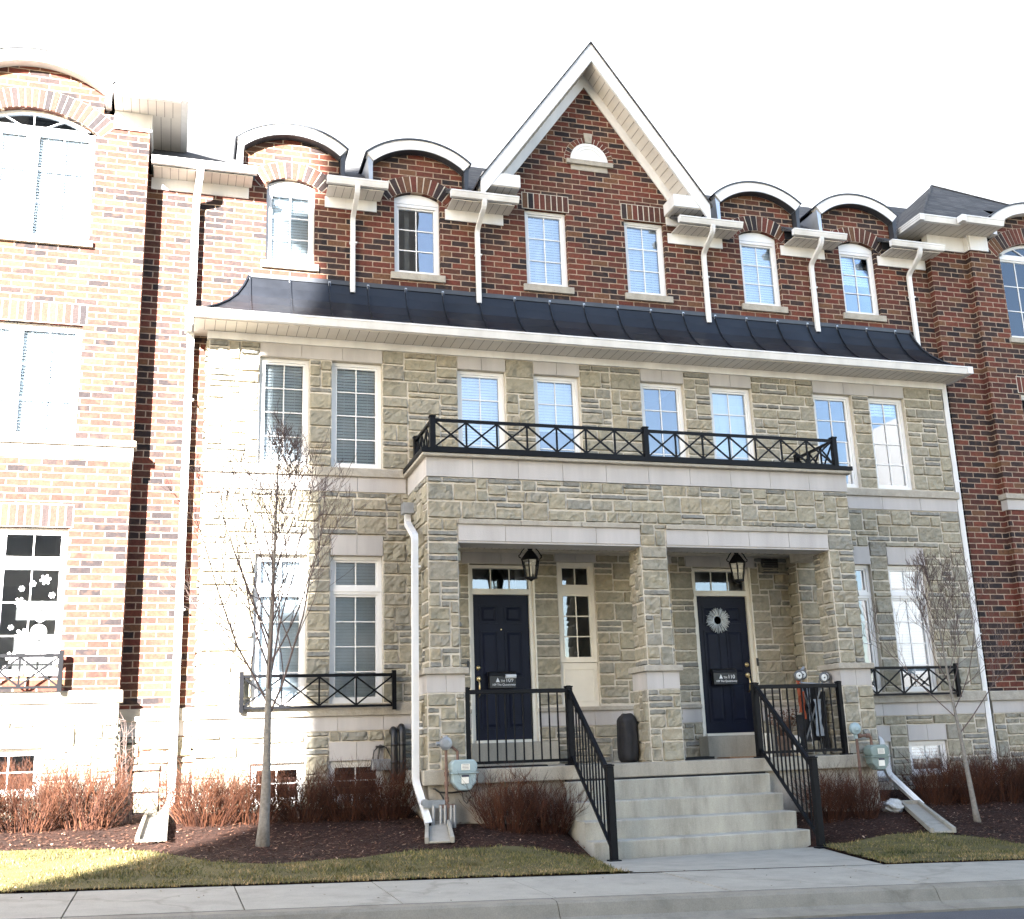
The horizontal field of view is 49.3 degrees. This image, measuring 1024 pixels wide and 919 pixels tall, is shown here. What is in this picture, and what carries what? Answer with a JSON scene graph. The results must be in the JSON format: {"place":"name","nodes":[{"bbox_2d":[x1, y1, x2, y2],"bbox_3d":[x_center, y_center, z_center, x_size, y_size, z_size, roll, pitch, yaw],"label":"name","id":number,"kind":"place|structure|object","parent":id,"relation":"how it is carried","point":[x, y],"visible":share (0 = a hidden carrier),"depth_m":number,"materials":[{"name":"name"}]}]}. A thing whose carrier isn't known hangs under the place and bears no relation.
{"place":"outdoors","nodes":[
{"label":"outdoors","id":0,"kind":"place"},
{"bbox_2d":[0,860,1023,918],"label":"sidewalk","id":1,"kind":"structure","parent":0,"point":[99,903],"depth_m":10.66,"materials":[{"name":"concrete"}]},
{"bbox_2d":[4,811,1020,908],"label":"fallen leaves","id":2,"kind":"object","parent":1,"relation":"on","point":[431,873],"visible":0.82,"depth_m":12.16,"materials":[{"name":"brown plant"}]},
{"bbox_2d":[0,785,1023,893],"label":"planting bed","id":3,"kind":"object","parent":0,"point":[406,838],"visible":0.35,"depth_m":14.20,"materials":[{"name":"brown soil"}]},
{"bbox_2d":[0,755,31,817],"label":"shrub","id":4,"kind":"object","parent":3,"relation":"on","point":[2,793],"visible":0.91,"depth_m":13.87,"materials":[{"name":"brown plant"}]},
{"bbox_2d":[0,743,108,832],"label":"shrub","id":5,"kind":"object","parent":3,"relation":"on","point":[47,823],"visible":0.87,"depth_m":14.08,"materials":[{"name":"brown plant"}]},
{"bbox_2d":[15,736,161,830],"bbox_3d":[-5.516,4.187,14.477,1.868,1.264,1.561,-2,-15,-1],"label":"shrub","id":6,"kind":"object","parent":3,"relation":"on","point":[111,800],"visible":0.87,"depth_m":14.32,"materials":[{"name":"brown plant"}]},
{"bbox_2d":[95,713,142,823],"bbox_3d":[-5.270,4.096,14.835,0.674,1.437,0.352,2,-15,-17],"label":"sapling","id":7,"kind":"object","parent":3,"relation":"on","point":[125,760],"visible":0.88,"depth_m":14.87,"materials":[{"name":"brown plant"}]},
{"bbox_2d":[135,811,168,842],"bbox_3d":[-4.583,4.678,14.239,0.384,0.281,1.715,2,-15,-17],"label":"splash block","id":8,"kind":"object","parent":3,"relation":"on","point":[151,828],"depth_m":14.07,"materials":[{"name":"concrete"}]},
{"bbox_2d":[147,737,277,827],"bbox_3d":[-3.981,4.285,14.819,1.744,1.198,1.359,-3,-15,4],"label":"shrub","id":9,"kind":"object","parent":3,"relation":"on","point":[199,808],"visible":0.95,"depth_m":14.64,"materials":[{"name":"brown plant"}]},
{"bbox_2d":[192,758,309,824],"bbox_3d":[-3.570,4.442,14.959,1.642,0.932,1.390,-3,-15,5],"label":"shrub","id":10,"kind":"object","parent":3,"relation":"on","point":[245,816],"visible":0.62,"depth_m":14.88,"materials":[{"name":"brown plant"}]},
{"bbox_2d":[156,397,367,846],"bbox_3d":[-3.113,1.932,13.940,2.637,5.694,2.570,2,-15,-17],"label":"bare tree","id":11,"kind":"object","parent":3,"relation":"on","point":[263,836],"visible":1,"depth_m":14.15,"materials":[{"name":"grey plant"}]},
{"bbox_2d":[233,752,358,823],"bbox_3d":[-2.892,4.489,15.283,1.621,0.976,1.636,-2,-15,0],"label":"shrub","id":12,"kind":"object","parent":3,"relation":"on","point":[305,810],"visible":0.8,"depth_m":15.07,"materials":[{"name":"brown plant"}]},
{"bbox_2d":[292,745,401,822],"bbox_3d":[-2.283,4.477,15.380,1.526,1.032,1.357,-1,-15,-3],"label":"shrub","id":13,"kind":"object","parent":3,"relation":"on","point":[335,814],"visible":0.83,"depth_m":15.23,"materials":[{"name":"brown plant"}]},
{"bbox_2d":[335,749,422,820],"bbox_3d":[-1.810,4.494,15.478,1.422,1.048,1.116,5,-16,-25],"label":"shrub","id":14,"kind":"object","parent":3,"relation":"on","point":[395,794],"visible":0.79,"depth_m":15.36,"materials":[{"name":"brown plant"}]},
{"bbox_2d":[425,820,454,843],"bbox_3d":[-0.954,4.784,14.452,0.368,0.251,1.468,-1,-15,-5],"label":"splash block","id":15,"kind":"object","parent":3,"relation":"on","point":[437,832],"depth_m":14.13,"materials":[{"name":"concrete"}]},
{"bbox_2d":[452,762,558,833],"bbox_3d":[-0.155,4.541,15.029,1.603,0.987,1.361,-8,-16,23],"label":"shrub","id":16,"kind":"object","parent":3,"relation":"on","point":[516,815],"visible":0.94,"depth_m":14.92,"materials":[{"name":"brown plant"}]},
{"bbox_2d":[498,772,598,834],"bbox_3d":[0.521,4.657,15.204,1.585,0.893,1.536,6,-16,-27],"label":"shrub","id":17,"kind":"object","parent":3,"relation":"on","point":[556,812],"visible":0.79,"depth_m":15.10,"materials":[{"name":"brown plant"}]},
{"bbox_2d":[563,772,810,860],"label":"concrete steps","id":18,"kind":"structure","parent":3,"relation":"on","point":[673,815],"depth_m":15.40,"materials":[{"name":"grey concrete"}]},
{"bbox_2d":[788,758,874,822],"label":"shrub","id":19,"kind":"object","parent":3,"relation":"on","point":[830,804],"visible":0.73,"depth_m":16.24,"materials":[{"name":"brown plant"}]},
{"bbox_2d":[821,755,894,819],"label":"shrub","id":20,"kind":"object","parent":3,"relation":"on","point":[866,810],"visible":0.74,"depth_m":16.41,"materials":[{"name":"brown plant"}]},
{"bbox_2d":[880,798,903,812],"bbox_3d":[5.761,5.279,16.974,0.364,0.238,0.319,2,-15,-17],"label":"rock","id":21,"kind":"object","parent":3,"relation":"on","point":[895,805],"visible":0.79,"depth_m":16.86,"materials":[{"name":"white stone"}]},
{"bbox_2d":[881,745,974,805],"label":"shrub","id":22,"kind":"object","parent":3,"relation":"on","point":[920,780],"visible":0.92,"depth_m":17.66,"materials":[{"name":"brown plant"}]},
{"bbox_2d":[900,800,955,832],"bbox_3d":[6.053,5.210,16.318,0.345,0.344,2.013,-4,-15,7],"label":"splash block","id":23,"kind":"object","parent":3,"relation":"on","point":[930,820],"depth_m":16.15,"materials":[{"name":"concrete"}]},
{"bbox_2d":[859,539,1023,822],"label":"bare tree","id":24,"kind":"object","parent":3,"relation":"on","point":[976,815],"visible":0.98,"depth_m":17.14,"materials":[{"name":"grey plant"}]},
{"bbox_2d":[888,185,1023,783],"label":"townhouse","id":25,"kind":"structure","parent":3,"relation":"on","point":[975,272],"depth_m":21.37,"materials":[{"name":"red brick"}]},
{"bbox_2d":[999,257,1023,337],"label":"window","id":26,"kind":"structure","parent":25,"relation":"in","point":[1012,269],"depth_m":22.27,"materials":[{"name":"glass"}]},
{"bbox_2d":[1021,395,1023,411],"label":"window","id":27,"kind":"structure","parent":25,"relation":"in","point":[1022,396],"depth_m":21.61,"materials":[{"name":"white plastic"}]},
{"bbox_2d":[921,741,1016,804],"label":"shrub","id":28,"kind":"object","parent":3,"relation":"on","point":[979,794],"visible":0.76,"depth_m":17.76,"materials":[{"name":"brown plant"}]},
{"bbox_2d":[954,740,1023,802],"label":"shrub","id":29,"kind":"object","parent":3,"relation":"on","point":[1014,794],"visible":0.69,"depth_m":18.01,"materials":[{"name":"brown plant"}]},
{"bbox_2d":[988,745,1023,798],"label":"shrub","id":30,"kind":"object","parent":3,"relation":"on","point":[1020,756],"visible":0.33,"depth_m":18.42,"materials":[{"name":"brown plant"}]},
{"bbox_2d":[0,829,1023,892],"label":"lawn","id":31,"kind":"structure","parent":0,"point":[59,863],"depth_m":12.11,"materials":[{"name":"plant"}]},
{"bbox_2d":[0,0,1023,207],"label":"sky","id":32,"kind":"structure","parent":0,"point":[885,101],"materials":[{"name":"white"}]},
{"bbox_2d":[685,756,714,759],"bbox_3d":[2.841,4.635,17.308,0.500,0.040,0.340,2,-15,-17],"label":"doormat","id":33,"kind":"object","parent":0,"point":[700,757],"visible":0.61,"depth_m":17.16,"materials":[{"name":"black rubber"}]},
{"bbox_2d":[602,847,882,873],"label":"walkway","id":34,"kind":"structure","parent":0,"point":[797,857],"depth_m":13.55,"materials":[{"name":"concrete"}]},
{"bbox_2d":[463,685,621,861],"bbox_3d":[0.326,4.155,14.925,1.675,2.290,1.600,2,-15,-17],"label":"porch railing","id":35,"kind":"object","parent":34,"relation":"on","point":[571,704],"visible":0.94,"depth_m":15.54,"materials":[{"name":"black metal"}]},
{"bbox_2d":[749,681,852,848],"bbox_3d":[4.628,4.342,16.204,1.620,2.290,1.600,2,-15,-17],"label":"porch railing","id":36,"kind":"object","parent":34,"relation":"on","point":[811,762],"visible":0.99,"depth_m":16.56,"materials":[{"name":"black metal"}]},
{"bbox_2d":[768,709,797,755],"bbox_3d":[4.279,4.279,17.525,0.566,0.742,0.514,2,-15,-17],"label":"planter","id":37,"kind":"object","parent":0,"point":[786,718],"visible":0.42,"depth_m":17.45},
{"bbox_2d":[793,735,800,755],"bbox_3d":[4.369,4.394,17.121,0.190,0.312,0.187,2,-15,-17],"label":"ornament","id":38,"kind":"object","parent":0,"point":[796,737],"visible":0.27,"depth_m":17.05,"materials":[{"name":"white"}]},
{"bbox_2d":[802,908,1023,918],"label":"road","id":39,"kind":"structure","parent":0,"point":[1015,913],"depth_m":10.30,"materials":[{"name":"grey asphalt"}]},
{"bbox_2d":[33,880,1023,918],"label":"curb","id":40,"kind":"structure","parent":39,"relation":"on","point":[854,901],"depth_m":10.22,"materials":[{"name":"concrete"}]},
{"bbox_2d":[25,880,1007,918],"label":"curb joint","id":41,"kind":"object","parent":40,"relation":"on","point":[493,900],"visible":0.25,"depth_m":9.90,"materials":[{"name":"grey concrete"}]},
{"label":"ground","id":42,"kind":"structure","parent":0,"visible":0},
{"bbox_2d":[0,45,188,893],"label":"townhouse","id":43,"kind":"structure","parent":42,"relation":"on","point":[80,140],"depth_m":16.57,"materials":[{"name":"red brick"}]},
{"bbox_2d":[0,322,16,434],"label":"window","id":44,"kind":"structure","parent":43,"relation":"in","point":[9,367],"depth_m":16.28,"materials":[{"name":"white glass"}]},
{"bbox_2d":[0,125,33,234],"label":"window","id":45,"kind":"structure","parent":43,"relation":"in","point":[26,161],"depth_m":17.05,"materials":[{"name":"white glass"}]},
{"bbox_2d":[0,748,41,795],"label":"window","id":46,"kind":"structure","parent":43,"relation":"in","point":[9,752],"depth_m":15.04,"materials":[{"name":"white plastic"}]},
{"bbox_2d":[2,575,54,669],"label":"window stickers","id":47,"kind":"object","parent":43,"relation":"attached to","point":[38,631],"depth_m":15.48,"materials":[{"name":"white paper"}]},
{"bbox_2d":[0,650,63,691],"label":"window guard","id":48,"kind":"object","parent":43,"relation":"attached to","point":[60,657],"visible":1,"depth_m":15.12,"materials":[{"name":"black metal"}]},
{"bbox_2d":[0,527,68,675],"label":"window","id":49,"kind":"structure","parent":43,"relation":"in","point":[32,563],"depth_m":15.65,"materials":[{"name":"white glass"}]},
{"bbox_2d":[8,323,82,437],"bbox_3d":[-6.845,-1.136,16.401,0.902,1.752,0.108,2,-15,-17],"label":"window","id":50,"kind":"structure","parent":43,"relation":"in","point":[20,348],"depth_m":16.42,"materials":[{"name":"white glass"}]},
{"bbox_2d":[25,129,95,239],"bbox_3d":[-6.949,-4.192,17.198,0.902,1.832,0.108,2,-15,-17],"label":"window","id":51,"kind":"structure","parent":43,"relation":"in","point":[89,167],"depth_m":17.22,"materials":[{"name":"white glass"}]},
{"bbox_2d":[116,41,999,888],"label":"townhouse","id":52,"kind":"structure","parent":42,"relation":"on","point":[582,249],"depth_m":18.15,"materials":[{"name":"beige stone"}]},
{"bbox_2d":[249,763,303,804],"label":"window","id":53,"kind":"structure","parent":52,"relation":"in","point":[259,766],"depth_m":16.02,"materials":[{"name":"white plastic"}]},
{"bbox_2d":[251,555,305,704],"bbox_3d":[-3.457,2.518,16.552,0.762,2.197,0.115,2,-15,-17],"label":"window","id":54,"kind":"structure","parent":52,"relation":"in","point":[298,656],"depth_m":16.56,"materials":[{"name":"white glass"}]},
{"bbox_2d":[257,358,308,465],"bbox_3d":[-3.570,-0.727,17.405,0.762,1.732,0.107,2,-15,-17],"label":"window","id":55,"kind":"structure","parent":52,"relation":"in","point":[302,392],"depth_m":17.47,"materials":[{"name":"white glass"}]},
{"bbox_2d":[265,189,313,263],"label":"window","id":56,"kind":"structure","parent":52,"relation":"in","point":[271,214],"depth_m":18.51,"materials":[{"name":"white plastic"}]},
{"bbox_2d":[238,670,396,712],"bbox_3d":[-2.826,3.389,16.305,2.270,0.575,0.180,2,-15,-17],"label":"window guard","id":57,"kind":"object","parent":52,"relation":"attached to","point":[355,676],"visible":0.98,"depth_m":16.26,"materials":[{"name":"black metal"}]},
{"bbox_2d":[329,556,381,703],"bbox_3d":[-2.370,2.565,16.875,0.792,2.197,0.115,2,-15,-17],"label":"window","id":58,"kind":"structure","parent":52,"relation":"in","point":[359,597],"depth_m":16.91,"materials":[{"name":"glass"}]},
{"bbox_2d":[331,363,380,468],"bbox_3d":[-2.483,-0.680,17.728,0.792,1.732,0.107,2,-15,-17],"label":"window","id":59,"kind":"structure","parent":52,"relation":"in","point":[354,445],"depth_m":17.75,"materials":[{"name":"white glass"}]},
{"bbox_2d":[329,760,382,799],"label":"window","id":60,"kind":"structure","parent":52,"relation":"in","point":[332,764],"depth_m":16.29,"materials":[{"name":"white plastic"}]},
{"bbox_2d":[371,745,390,770],"bbox_3d":[-1.897,4.361,16.334,0.328,0.369,0.130,2,-15,-17],"label":"cable box","id":61,"kind":"object","parent":52,"relation":"attached to","point":[378,761],"visible":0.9,"depth_m":16.26,"materials":[{"name":"metal"}]},
{"bbox_2d":[394,203,439,274],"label":"window","id":62,"kind":"structure","parent":52,"relation":"in","point":[403,207],"depth_m":19.09,"materials":[{"name":"white plastic"}]},
{"bbox_2d":[421,735,478,827],"bbox_3d":[-0.857,4.409,15.048,0.772,1.341,0.305,2,-15,-17],"label":"gas meter","id":63,"kind":"object","parent":52,"relation":"attached to","point":[466,769],"visible":0.94,"depth_m":15.00,"materials":[{"name":"blue paint"}]},
{"bbox_2d":[457,371,505,448],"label":"window","id":64,"kind":"structure","parent":52,"relation":"in","point":[461,375],"depth_m":18.41,"materials":[{"name":"glass"}]},
{"bbox_2d":[487,671,515,688],"bbox_3d":[-0.157,3.463,17.535,0.446,0.265,0.110,2,-15,-17],"label":"mailbox","id":65,"kind":"object","parent":52,"relation":"attached to","point":[497,680],"visible":1,"depth_m":17.49,"materials":[{"name":"black plastic"}]},
{"bbox_2d":[505,674,516,677],"bbox_3d":[-0.023,3.409,17.533,0.170,0.061,0.090,2,-15,-17],"label":"flyer","id":66,"kind":"object","parent":65,"relation":"in","point":[510,676],"visible":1,"depth_m":17.50,"materials":[{"name":"white paper"}]},
{"bbox_2d":[473,595,531,740],"bbox_3d":[-0.149,3.269,17.642,0.934,2.255,0.128,2,-15,-17],"label":"front door","id":67,"kind":"structure","parent":52,"relation":"in","point":[500,622],"depth_m":17.69,"materials":[{"name":"blue paint"}]},
{"bbox_2d":[477,764,547,767],"bbox_3d":[-0.018,4.388,15.950,0.970,0.020,0.460,2,-15,-17],"label":"doormat","id":68,"kind":"object","parent":52,"relation":"on","point":[513,766],"visible":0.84,"depth_m":15.78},
{"bbox_2d":[518,549,541,580],"bbox_3d":[0.285,1.576,17.185,0.304,0.600,0.294,-11,-17,30],"label":"porch lantern","id":69,"kind":"object","parent":52,"relation":"hanging from","point":[530,555],"visible":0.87,"depth_m":17.14,"materials":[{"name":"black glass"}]},
{"bbox_2d":[524,211,567,286],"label":"window","id":70,"kind":"structure","parent":52,"relation":"in","point":[530,238],"depth_m":19.80,"materials":[{"name":"blue glass"}]},
{"bbox_2d":[534,376,580,452],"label":"window","id":71,"kind":"structure","parent":52,"relation":"in","point":[550,415],"depth_m":18.81,"materials":[{"name":"glass"}]},
{"bbox_2d":[557,562,599,706],"bbox_3d":[1.058,2.831,18.126,0.632,2.316,0.112,2,-15,-17],"label":"window","id":72,"kind":"structure","parent":52,"relation":"in","point":[581,673],"depth_m":18.03,"materials":[{"name":"beige paint"}]},
{"bbox_2d":[412,415,838,465],"bbox_3d":[1.915,-0.107,18.042,6.910,0.538,1.250,2,-15,-17],"label":"balcony railing","id":73,"kind":"object","parent":52,"relation":"on","point":[644,431],"visible":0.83,"depth_m":17.48,"materials":[{"name":"black metal"}]},
{"bbox_2d":[617,713,638,761],"bbox_3d":[1.722,4.141,16.611,0.265,0.710,0.360,2,-15,-17],"label":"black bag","id":74,"kind":"object","parent":52,"relation":"on","point":[627,741],"visible":1,"depth_m":16.47,"materials":[{"name":"fabric"}]},
{"bbox_2d":[624,222,665,295],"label":"window","id":75,"kind":"structure","parent":52,"relation":"in","point":[639,248],"depth_m":20.34,"materials":[{"name":"blue glass"}]},
{"bbox_2d":[640,383,685,456],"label":"window","id":76,"kind":"structure","parent":52,"relation":"in","point":[677,388],"depth_m":19.35,"materials":[{"name":"white plastic"}]},
{"bbox_2d":[696,597,753,732],"bbox_3d":[3.596,3.432,18.755,0.934,2.255,0.128,2,-15,-17],"label":"front door","id":77,"kind":"structure","parent":52,"relation":"in","point":[728,708],"depth_m":18.77,"materials":[{"name":"blue paint"}]},
{"bbox_2d":[706,608,728,632],"bbox_3d":[3.491,2.728,18.887,0.449,0.436,0.056,2,-15,-17],"label":"wreath","id":78,"kind":"object","parent":77,"relation":"attached to","point":[716,618],"visible":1,"depth_m":18.90,"materials":[{"name":"white plant"}]},
{"bbox_2d":[710,668,736,684],"bbox_3d":[3.545,3.624,18.635,0.446,0.265,0.110,2,-15,-17],"label":"sign","id":79,"kind":"object","parent":77,"relation":"attached to","point":[723,676],"visible":1,"depth_m":18.59,"materials":[{"name":"black plastic"}]},
{"bbox_2d":[709,387,754,460],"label":"window","id":80,"kind":"structure","parent":52,"relation":"in","point":[732,427],"depth_m":19.72,"materials":[{"name":"glass"}]},
{"bbox_2d":[717,756,755,758],"bbox_3d":[3.596,4.648,17.419,0.650,0.020,0.440,2,-15,-17],"label":"doormat","id":81,"kind":"object","parent":52,"relation":"on","point":[737,757],"visible":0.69,"depth_m":17.23,"materials":[{"name":"brown fabric"}]},
{"bbox_2d":[726,553,747,583],"bbox_3d":[3.676,1.724,18.193,0.294,0.600,0.304,-8,-16,24],"label":"porch lantern","id":82,"kind":"object","parent":52,"relation":"hanging from","point":[736,559],"visible":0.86,"depth_m":18.12,"materials":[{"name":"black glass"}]},
{"bbox_2d":[739,240,780,305],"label":"window","id":83,"kind":"structure","parent":52,"relation":"in","point":[771,247],"depth_m":20.99,"materials":[{"name":"glass"}]},
{"bbox_2d":[763,733,771,756],"bbox_3d":[3.966,4.503,17.583,0.180,0.362,0.180,2,-15,-17],"label":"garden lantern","id":84,"kind":"object","parent":52,"relation":"on","point":[767,744],"visible":0.23,"depth_m":17.51,"materials":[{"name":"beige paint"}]},
{"bbox_2d":[794,666,830,754],"bbox_3d":[4.706,3.908,17.410,0.634,1.361,0.367,2,-15,-17],"label":"stroller","id":85,"kind":"object","parent":52,"relation":"on","point":[800,675],"visible":0.81,"depth_m":17.41,"materials":[{"name":"black plastic"}]},
{"bbox_2d":[813,394,858,487],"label":"window","id":86,"kind":"structure","parent":52,"relation":"in","point":[846,408],"depth_m":20.28,"materials":[{"name":"white plastic"}]},
{"bbox_2d":[839,251,878,314],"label":"window","id":87,"kind":"structure","parent":52,"relation":"in","point":[858,270],"depth_m":21.60,"materials":[{"name":"glass"}]},
{"bbox_2d":[855,565,881,691],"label":"window","id":88,"kind":"structure","parent":52,"relation":"in","point":[865,595],"depth_m":19.47,"materials":[{"name":"white plastic"}]},
{"bbox_2d":[849,722,890,801],"bbox_3d":[5.565,4.611,16.983,0.399,1.201,0.868,-15,-20,42],"label":"gas meter","id":89,"kind":"object","parent":52,"relation":"attached to","point":[879,755],"visible":0.97,"depth_m":16.90,"materials":[{"name":"grey paint"}]},
{"bbox_2d":[877,742,891,775],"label":"window","id":90,"kind":"structure","parent":52,"relation":"in","point":[886,743],"depth_m":18.80,"materials":[{"name":"white plastic"}]},
{"bbox_2d":[868,398,911,489],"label":"window","id":91,"kind":"structure","parent":52,"relation":"in","point":[898,407],"depth_m":20.60,"materials":[{"name":"white glass"}]},
{"bbox_2d":[888,566,937,691],"bbox_3d":[7.011,2.973,19.664,0.762,2.197,0.115,2,-15,-17],"label":"window","id":92,"kind":"structure","parent":52,"relation":"in","point":[910,653],"depth_m":19.71,"materials":[{"name":"white glass"}]},
{"bbox_2d":[870,663,961,696],"bbox_3d":[6.669,3.802,19.128,2.260,0.575,0.180,2,-15,-17],"label":"window guard","id":93,"kind":"object","parent":52,"relation":"attached to","point":[957,690],"visible":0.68,"depth_m":19.16,"materials":[{"name":"black metal"}]},
{"bbox_2d":[908,740,947,773],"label":"window","id":94,"kind":"structure","parent":52,"relation":"in","point":[932,744],"depth_m":19.14,"materials":[{"name":"white plastic"}]}
]}

